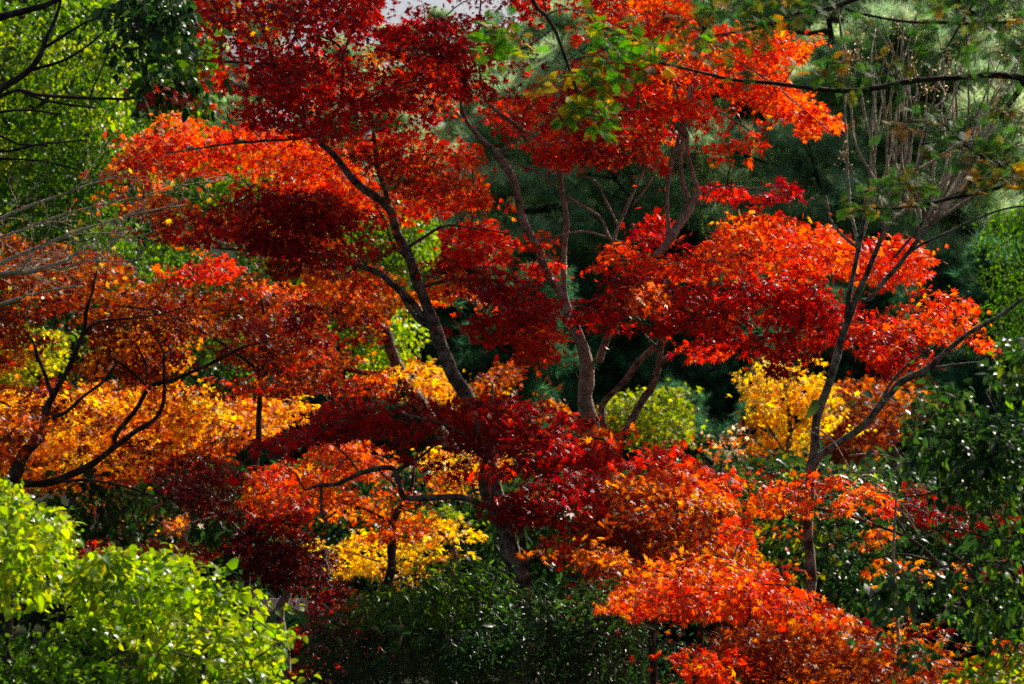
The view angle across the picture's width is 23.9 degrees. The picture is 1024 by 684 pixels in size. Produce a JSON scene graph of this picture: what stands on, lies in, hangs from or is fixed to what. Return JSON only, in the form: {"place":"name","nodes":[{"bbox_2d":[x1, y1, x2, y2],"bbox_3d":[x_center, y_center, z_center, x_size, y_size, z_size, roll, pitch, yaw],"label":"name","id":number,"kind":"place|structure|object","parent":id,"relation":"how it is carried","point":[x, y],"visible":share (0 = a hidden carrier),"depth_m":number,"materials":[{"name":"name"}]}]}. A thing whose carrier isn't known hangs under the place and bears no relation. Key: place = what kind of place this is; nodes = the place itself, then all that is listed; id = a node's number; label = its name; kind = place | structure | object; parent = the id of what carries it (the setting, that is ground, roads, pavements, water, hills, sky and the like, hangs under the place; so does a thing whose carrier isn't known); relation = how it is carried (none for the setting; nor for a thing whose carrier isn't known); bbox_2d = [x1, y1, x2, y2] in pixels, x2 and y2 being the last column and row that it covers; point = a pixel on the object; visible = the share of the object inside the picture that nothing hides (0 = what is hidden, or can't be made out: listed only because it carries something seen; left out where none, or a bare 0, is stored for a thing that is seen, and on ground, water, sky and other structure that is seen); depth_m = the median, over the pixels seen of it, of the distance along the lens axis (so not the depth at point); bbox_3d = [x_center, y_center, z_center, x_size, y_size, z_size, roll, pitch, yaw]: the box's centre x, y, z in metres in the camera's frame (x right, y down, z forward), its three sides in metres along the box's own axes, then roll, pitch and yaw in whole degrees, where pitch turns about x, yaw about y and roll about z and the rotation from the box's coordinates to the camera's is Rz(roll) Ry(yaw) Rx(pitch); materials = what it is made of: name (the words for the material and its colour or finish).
{"place":"outdoors","nodes":[
{"label":"outdoors","id":0,"kind":"place"},
{"bbox_2d":[264,270,395,547],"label":"fir tree","id":1,"kind":"object","parent":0,"point":[350,363],"visible":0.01,"depth_m":33.62,"materials":[{"name":"green plant"}]},
{"bbox_2d":[0,178,1023,683],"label":"ground","id":2,"kind":"structure","parent":0,"point":[370,636],"depth_m":28.88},
{"bbox_2d":[0,0,173,306],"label":"pine tree","id":3,"kind":"object","parent":2,"relation":"on","point":[71,11],"depth_m":65.79,"materials":[{"name":"green plant"}]},
{"bbox_2d":[1,450,175,681],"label":"evergreen shrub","id":4,"kind":"object","parent":2,"relation":"on","point":[110,510],"visible":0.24,"depth_m":17.44,"materials":[{"name":"green plant"}]},
{"bbox_2d":[0,0,180,297],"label":"evergreen tree","id":5,"kind":"object","parent":2,"relation":"on","point":[14,40],"visible":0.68,"depth_m":20.47,"materials":[{"name":"green plant"}]},
{"bbox_2d":[13,50,226,261],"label":"pine tree","id":6,"kind":"object","parent":2,"relation":"on","point":[202,245],"visible":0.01,"depth_m":57.73,"materials":[{"name":"green plant"}]},
{"bbox_2d":[0,0,240,653],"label":"evergreen tree","id":7,"kind":"object","parent":2,"relation":"on","point":[209,101],"visible":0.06,"depth_m":26.62,"materials":[{"name":"green plant"}]},
{"bbox_2d":[0,0,249,170],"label":"broadleaf tree","id":8,"kind":"object","parent":2,"relation":"on","point":[166,19],"visible":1,"depth_m":12.28,"materials":[{"name":"green plant"}]},
{"bbox_2d":[0,241,257,672],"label":"maple tree","id":9,"kind":"object","parent":2,"relation":"on","point":[207,353],"visible":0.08,"depth_m":23.55,"materials":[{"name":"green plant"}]},
{"bbox_2d":[0,124,279,331],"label":"bare tree","id":10,"kind":"object","parent":2,"relation":"on","point":[30,269],"visible":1,"depth_m":9.57,"materials":[{"name":"brown plant"}]},
{"bbox_2d":[0,229,285,680],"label":"maple tree","id":11,"kind":"object","parent":2,"relation":"on","point":[118,343],"visible":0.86,"depth_m":16.71,"materials":[{"name":"orange plant"}]},
{"bbox_2d":[0,474,321,683],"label":"evergreen shrub","id":12,"kind":"object","parent":2,"relation":"on","point":[118,589],"visible":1,"depth_m":8.39,"materials":[{"name":"green plant"}]},
{"bbox_2d":[0,322,335,628],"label":"maple tree","id":13,"kind":"object","parent":2,"relation":"on","point":[183,423],"visible":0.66,"depth_m":17.65,"materials":[{"name":"leaf"},{"name":"twig bark"},{"name":"dark bark"}]},
{"bbox_2d":[67,435,287,683],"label":"evergreen shrub","id":14,"kind":"object","parent":2,"relation":"on","point":[218,535],"visible":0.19,"depth_m":18.72,"materials":[{"name":"green plant"}]},
{"bbox_2d":[133,29,248,264],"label":"pine tree","id":15,"kind":"object","parent":2,"relation":"on","point":[210,95],"visible":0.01,"depth_m":69.85,"materials":[{"name":"green plant"}]},
{"bbox_2d":[67,252,351,664],"bbox_3d":[-2.066,1.142,16.198,1.923,3.566,3.231,0,-4,0],"label":"maple tree","id":16,"kind":"object","parent":2,"relation":"on","point":[268,298],"visible":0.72,"depth_m":16.55,"materials":[{"name":"red plant"}]},
{"bbox_2d":[137,0,330,374],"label":"pine tree","id":17,"kind":"object","parent":2,"relation":"on","point":[226,102],"visible":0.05,"depth_m":60.70,"materials":[{"name":"green plant"}]},
{"bbox_2d":[127,253,357,603],"bbox_3d":[-3.631,1.302,32.023,4.442,5.027,4.255,2,-5,-31],"label":"fir tree","id":18,"kind":"object","parent":2,"relation":"on","point":[263,458],"visible":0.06,"depth_m":31.58,"materials":[{"name":"green plant"}]},
{"bbox_2d":[132,446,394,683],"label":"maple tree","id":19,"kind":"object","parent":2,"relation":"on","point":[286,567],"visible":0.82,"depth_m":15.07,"materials":[{"name":"red plant"}]},
{"bbox_2d":[246,590,319,682],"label":"information board","id":20,"kind":"object","parent":2,"relation":"on","point":[299,616],"visible":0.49,"depth_m":18.49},
{"bbox_2d":[130,111,449,683],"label":"evergreen tree","id":21,"kind":"object","parent":2,"relation":"on","point":[411,234],"visible":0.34,"depth_m":22.71,"materials":[{"name":"green plant"}]},
{"bbox_2d":[205,103,376,271],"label":"pine tree","id":22,"kind":"object","parent":2,"relation":"on","point":[225,246],"visible":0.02,"depth_m":61.60,"materials":[{"name":"green plant"}]},
{"bbox_2d":[246,252,343,519],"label":"fir tree","id":23,"kind":"object","parent":2,"relation":"on","point":[315,399],"visible":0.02,"depth_m":35.57,"materials":[{"name":"green plant"}]},
{"bbox_2d":[122,279,513,648],"bbox_3d":[-1.227,1.226,15.638,2.427,3.342,1.289,3,-5,-35],"label":"maple tree","id":24,"kind":"object","parent":2,"relation":"on","point":[399,372],"visible":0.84,"depth_m":15.73,"materials":[{"name":"orange plant"}]},
{"bbox_2d":[65,0,596,682],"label":"maple tree","id":25,"kind":"object","parent":2,"relation":"on","point":[329,202],"visible":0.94,"depth_m":14.04,"materials":[{"name":"red plant"}]},
{"bbox_2d":[237,437,458,683],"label":"evergreen shrub","id":26,"kind":"object","parent":2,"relation":"on","point":[335,531],"visible":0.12,"depth_m":19.75,"materials":[{"name":"green plant"}]},
{"bbox_2d":[283,32,441,294],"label":"maple tree","id":27,"kind":"object","parent":2,"relation":"on","point":[397,118],"visible":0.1,"depth_m":57.68,"materials":[{"name":"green plant"}]},
{"bbox_2d":[215,436,533,683],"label":"maple tree","id":28,"kind":"object","parent":2,"relation":"on","point":[292,508],"visible":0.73,"depth_m":15.22,"materials":[{"name":"orange plant"}]},
{"bbox_2d":[328,25,426,144],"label":"pine tree","id":29,"kind":"object","parent":2,"relation":"on","point":[394,68],"depth_m":78.39,"materials":[{"name":"green plant"}]},
{"bbox_2d":[314,250,448,631],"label":"fir tree","id":30,"kind":"object","parent":2,"relation":"on","point":[388,440],"depth_m":30.97,"materials":[{"name":"green plant"}]},
{"bbox_2d":[303,503,489,682],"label":"maple tree","id":31,"kind":"object","parent":2,"relation":"on","point":[366,566],"visible":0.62,"depth_m":17.16,"materials":[{"name":"yellow plant"}]},
{"bbox_2d":[346,3,471,248],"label":"pine tree","id":32,"kind":"object","parent":2,"relation":"on","point":[438,14],"visible":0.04,"depth_m":59.87,"materials":[{"name":"green plant"}]},
{"bbox_2d":[274,543,581,683],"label":"evergreen shrub","id":33,"kind":"object","parent":2,"relation":"on","point":[337,654],"visible":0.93,"depth_m":11.60,"materials":[{"name":"green plant"}]},
{"bbox_2d":[298,219,575,644],"bbox_3d":[-0.630,1.088,28.111,4.356,5.147,4.547,2,-4,-22],"label":"fir tree","id":34,"kind":"object","parent":2,"relation":"on","point":[445,318],"visible":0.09,"depth_m":27.32,"materials":[{"name":"green plant"}]},
{"bbox_2d":[319,442,556,683],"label":"evergreen shrub","id":35,"kind":"object","parent":2,"relation":"on","point":[487,529],"visible":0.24,"depth_m":19.32,"materials":[{"name":"green plant"}]},
{"bbox_2d":[360,30,541,215],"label":"pine tree","id":36,"kind":"object","parent":2,"relation":"on","point":[444,135],"visible":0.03,"depth_m":52.63,"materials":[{"name":"green plant"}]},
{"bbox_2d":[384,316,521,635],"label":"fir tree","id":37,"kind":"object","parent":2,"relation":"on","point":[413,634],"depth_m":29.96,"materials":[{"name":"green plant"}]},
{"bbox_2d":[388,160,557,404],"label":"leaves","id":38,"kind":"object","parent":2,"relation":"on","point":[455,217],"visible":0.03,"depth_m":40.01,"materials":[{"name":"green plant"}]},
{"bbox_2d":[398,354,577,677],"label":"maple tree","id":39,"kind":"object","parent":2,"relation":"on","point":[481,386],"visible":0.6,"depth_m":23.85,"materials":[{"name":"orange plant"}]},
{"bbox_2d":[401,53,602,394],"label":"pine tree","id":40,"kind":"object","parent":2,"relation":"on","point":[456,145],"visible":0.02,"depth_m":43.65,"materials":[{"name":"green plant"}]},
{"bbox_2d":[436,1,579,115],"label":"pine tree","id":41,"kind":"object","parent":2,"relation":"on","point":[533,30],"depth_m":56.93,"materials":[{"name":"green plant"}]},
{"bbox_2d":[225,377,798,683],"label":"maple tree","id":42,"kind":"object","parent":2,"relation":"on","point":[356,421],"visible":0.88,"depth_m":12.43,"materials":[{"name":"red plant"}]},
{"bbox_2d":[384,565,656,683],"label":"evergreen shrub","id":43,"kind":"object","parent":2,"relation":"on","point":[605,627],"visible":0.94,"depth_m":11.06,"materials":[{"name":"green plant"}]},
{"bbox_2d":[379,253,672,659],"bbox_3d":[0.418,1.294,26.751,4.102,4.643,3.930,1,-4,-13],"label":"fir tree","id":44,"kind":"object","parent":2,"relation":"on","point":[527,391],"visible":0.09,"depth_m":26.61,"materials":[{"name":"green plant"}]},
{"bbox_2d":[514,0,591,68],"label":"pine tree","id":45,"kind":"object","parent":2,"relation":"on","point":[545,46],"depth_m":49.31,"materials":[{"name":"green plant"}]},
{"bbox_2d":[464,434,647,683],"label":"evergreen shrub","id":46,"kind":"object","parent":2,"relation":"on","point":[544,571],"visible":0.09,"depth_m":20.60,"materials":[{"name":"green plant"}]},
{"bbox_2d":[404,0,756,403],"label":"pine tree","id":47,"kind":"object","parent":2,"relation":"on","point":[538,198],"visible":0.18,"depth_m":36.43,"materials":[{"name":"green plant"}]},
{"bbox_2d":[542,284,677,639],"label":"fir tree","id":48,"kind":"object","parent":2,"relation":"on","point":[624,356],"visible":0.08,"depth_m":28.71,"materials":[{"name":"green plant"}]},
{"bbox_2d":[487,0,740,412],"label":"pine tree","id":49,"kind":"object","parent":2,"relation":"on","point":[671,252],"visible":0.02,"depth_m":36.59,"materials":[{"name":"green plant"}]},
{"bbox_2d":[534,605,740,683],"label":"evergreen shrub","id":50,"kind":"object","parent":2,"relation":"on","point":[666,650],"visible":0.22,"depth_m":13.02,"materials":[{"name":"green plant"}]},
{"bbox_2d":[505,0,769,461],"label":"pine tree","id":51,"kind":"object","parent":2,"relation":"on","point":[742,117],"visible":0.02,"depth_m":41.73,"materials":[{"name":"green plant"}]},
{"bbox_2d":[285,0,1002,680],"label":"maple tree","id":52,"kind":"object","parent":2,"relation":"on","point":[645,296],"visible":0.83,"depth_m":14.01,"materials":[{"name":"red plant"}]},
{"bbox_2d":[595,378,709,683],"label":"maple tree","id":53,"kind":"object","parent":2,"relation":"on","point":[620,411],"visible":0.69,"depth_m":22.71,"materials":[{"name":"green plant"}]},
{"bbox_2d":[550,374,755,666],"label":"fir tree","id":54,"kind":"object","parent":2,"relation":"on","point":[698,419],"visible":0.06,"depth_m":25.40,"materials":[{"name":"green plant"}]},
{"bbox_2d":[533,438,777,683],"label":"evergreen shrub","id":55,"kind":"object","parent":2,"relation":"on","point":[576,578],"visible":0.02,"depth_m":19.54,"materials":[{"name":"green plant"}]},
{"bbox_2d":[516,472,797,683],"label":"maple tree","id":56,"kind":"object","parent":2,"relation":"on","point":[710,501],"visible":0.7,"depth_m":11.82,"materials":[{"name":"orange plant"}]},
{"bbox_2d":[642,280,724,465],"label":"fir tree","id":57,"kind":"object","parent":2,"relation":"on","point":[668,347],"visible":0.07,"depth_m":31.98,"materials":[{"name":"green plant"}]},
{"bbox_2d":[527,0,926,381],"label":"pine tree","id":58,"kind":"object","parent":2,"relation":"on","point":[587,191],"visible":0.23,"depth_m":35.02,"materials":[{"name":"green plant"}]},
{"bbox_2d":[693,419,770,678],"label":"maple tree","id":59,"kind":"object","parent":2,"relation":"on","point":[737,450],"visible":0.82,"depth_m":18.92,"materials":[{"name":"orange plant"}]},
{"bbox_2d":[463,0,1023,227],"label":"fir tree","id":60,"kind":"object","parent":2,"relation":"on","point":[703,12],"visible":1,"depth_m":8.36,"materials":[{"name":"green plant"}]},
{"bbox_2d":[598,300,923,678],"bbox_3d":[1.575,1.296,15.096,2.086,3.166,1.083,0,-4,0],"label":"maple tree","id":61,"kind":"object","parent":2,"relation":"on","point":[661,362],"visible":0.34,"depth_m":14.90,"materials":[{"name":"red plant"}]},
{"bbox_2d":[615,260,912,639],"bbox_3d":[2.589,1.321,28.084,4.062,4.800,4.240,2,-4,-23],"label":"fir tree","id":62,"kind":"object","parent":2,"relation":"on","point":[731,365],"visible":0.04,"depth_m":27.33,"materials":[{"name":"green plant"}]},
{"bbox_2d":[708,306,825,444],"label":"fir tree","id":63,"kind":"object","parent":2,"relation":"on","point":[735,404],"visible":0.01,"depth_m":31.05,"materials":[{"name":"green plant"}]},
{"bbox_2d":[684,42,861,200],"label":"pine tree","id":64,"kind":"object","parent":2,"relation":"on","point":[757,128],"depth_m":42.55,"materials":[{"name":"green plant"}]},
{"bbox_2d":[662,398,886,674],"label":"fir tree","id":65,"kind":"object","parent":2,"relation":"on","point":[745,432],"visible":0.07,"depth_m":24.85,"materials":[{"name":"green plant"}]},
{"bbox_2d":[537,473,1014,683],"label":"maple tree","id":66,"kind":"object","parent":2,"relation":"on","point":[633,555],"visible":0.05,"depth_m":12.77,"materials":[{"name":"orange plant"}]},
{"bbox_2d":[690,437,867,683],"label":"evergreen shrub","id":67,"kind":"object","parent":2,"relation":"on","point":[854,610],"visible":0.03,"depth_m":21.92,"materials":[{"name":"green plant"}]},
{"bbox_2d":[570,512,1008,683],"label":"maple tree","id":68,"kind":"object","parent":2,"relation":"on","point":[779,651],"visible":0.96,"depth_m":10.31,"materials":[{"name":"orange plant"}]},
{"bbox_2d":[705,357,876,683],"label":"maple tree","id":69,"kind":"object","parent":2,"relation":"on","point":[773,409],"visible":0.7,"depth_m":20.78,"materials":[{"name":"yellow plant"}]},
{"bbox_2d":[698,6,923,273],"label":"pine tree","id":70,"kind":"object","parent":2,"relation":"on","point":[738,101],"depth_m":40.81,"materials":[{"name":"green plant"}]},
{"bbox_2d":[616,0,1023,405],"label":"pine tree","id":71,"kind":"object","parent":2,"relation":"on","point":[776,163],"visible":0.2,"depth_m":33.05,"materials":[{"name":"green plant"}]},
{"bbox_2d":[721,447,928,681],"bbox_3d":[2.130,1.814,16.528,1.464,2.225,2.094,-1,-4,13],"label":"evergreen shrub","id":72,"kind":"object","parent":2,"relation":"on","point":[841,578],"visible":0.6,"depth_m":16.29,"materials":[{"name":"green plant"}]},
{"bbox_2d":[730,427,928,669],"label":"bare sapling","id":73,"kind":"object","parent":2,"relation":"on","point":[893,560],"visible":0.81,"depth_m":10.90,"materials":[{"name":"brown plant"}]},
{"bbox_2d":[715,279,968,644],"bbox_3d":[3.662,1.487,29.014,3.912,4.622,4.084,0,-4,-4],"label":"fir tree","id":74,"kind":"object","parent":2,"relation":"on","point":[841,374],"visible":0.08,"depth_m":28.45,"materials":[{"name":"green plant"}]},
{"bbox_2d":[731,0,1007,300],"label":"pine tree","id":75,"kind":"object","parent":2,"relation":"on","point":[814,55],"visible":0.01,"depth_m":38.50,"materials":[{"name":"green plant"}]},
{"bbox_2d":[742,463,999,682],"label":"maple tree","id":76,"kind":"object","parent":2,"relation":"on","point":[772,498],"visible":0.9,"depth_m":11.28,"materials":[{"name":"orange plant"}]},
{"bbox_2d":[747,0,1000,179],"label":"pine tree","id":77,"kind":"object","parent":2,"relation":"on","point":[766,118],"depth_m":41.27,"materials":[{"name":"green plant"}]},
{"bbox_2d":[739,0,1023,403],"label":"pine tree","id":78,"kind":"object","parent":2,"relation":"on","point":[902,221],"visible":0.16,"depth_m":32.28,"materials":[{"name":"green plant"}]},
{"bbox_2d":[811,367,975,641],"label":"maple tree","id":79,"kind":"object","parent":2,"relation":"on","point":[884,420],"visible":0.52,"depth_m":25.50,"materials":[{"name":"orange plant"}]},
{"bbox_2d":[769,0,1023,318],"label":"pine tree","id":80,"kind":"object","parent":2,"relation":"on","point":[1012,6],"visible":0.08,"depth_m":34.42,"materials":[{"name":"green plant"}]},
{"bbox_2d":[803,446,990,658],"bbox_3d":[3.437,2.040,21.018,2.016,2.300,2.342,0,-4,0],"label":"evergreen shrub","id":81,"kind":"object","parent":2,"relation":"on","point":[910,548],"visible":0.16,"depth_m":20.66,"materials":[{"name":"green plant"}]},
{"bbox_2d":[803,0,1023,680],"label":"bare tree","id":82,"kind":"object","parent":2,"relation":"on","point":[932,218],"visible":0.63,"depth_m":11.36,"materials":[{"name":"brown plant"}]},
{"bbox_2d":[806,336,1023,683],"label":"evergreen shrub","id":83,"kind":"object","parent":2,"relation":"on","point":[989,465],"visible":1,"depth_m":8.44,"materials":[{"name":"green plant"}]},
{"bbox_2d":[841,278,1012,643],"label":"fir tree","id":84,"kind":"object","parent":2,"relation":"on","point":[880,302],"visible":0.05,"depth_m":28.95,"materials":[{"name":"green plant"}]},
{"bbox_2d":[848,4,1023,130],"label":"pine tree","id":85,"kind":"object","parent":2,"relation":"on","point":[992,39],"depth_m":48.37,"materials":[{"name":"green plant"}]},
{"bbox_2d":[886,249,987,467],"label":"fir tree","id":86,"kind":"object","parent":2,"relation":"on","point":[942,279],"visible":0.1,"depth_m":30.72,"materials":[{"name":"green plant"}]},
{"bbox_2d":[852,226,1023,652],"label":"fir tree","id":87,"kind":"object","parent":2,"relation":"on","point":[979,387],"visible":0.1,"depth_m":27.70,"materials":[{"name":"green plant"}]},
{"bbox_2d":[862,437,1023,683],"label":"maple tree","id":88,"kind":"object","parent":2,"relation":"on","point":[928,632],"visible":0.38,"depth_m":15.17,"materials":[{"name":"red plant"}]},
{"bbox_2d":[913,455,1023,683],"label":"evergreen shrub","id":89,"kind":"object","parent":2,"relation":"on","point":[957,541],"visible":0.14,"depth_m":20.05,"materials":[{"name":"green plant"}]},
{"bbox_2d":[930,237,1023,643],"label":"fir tree","id":90,"kind":"object","parent":2,"relation":"on","point":[996,407],"depth_m":29.81,"materials":[{"name":"green plant"}]},
{"bbox_2d":[938,198,1023,370],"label":"evergreen tree","id":91,"kind":"object","parent":2,"relation":"on","point":[1018,317],"visible":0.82,"depth_m":20.84,"materials":[{"name":"green plant"}]},
{"bbox_2d":[78,0,953,170],"label":"sky","id":92,"kind":"structure","parent":0,"point":[399,8],"materials":[{"name":"white"}]},
{"bbox_2d":[543,278,630,461],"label":"fir tree","id":93,"kind":"object","parent":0,"point":[587,291],"visible":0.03,"depth_m":33.81,"materials":[{"name":"green plant"}]}
]}

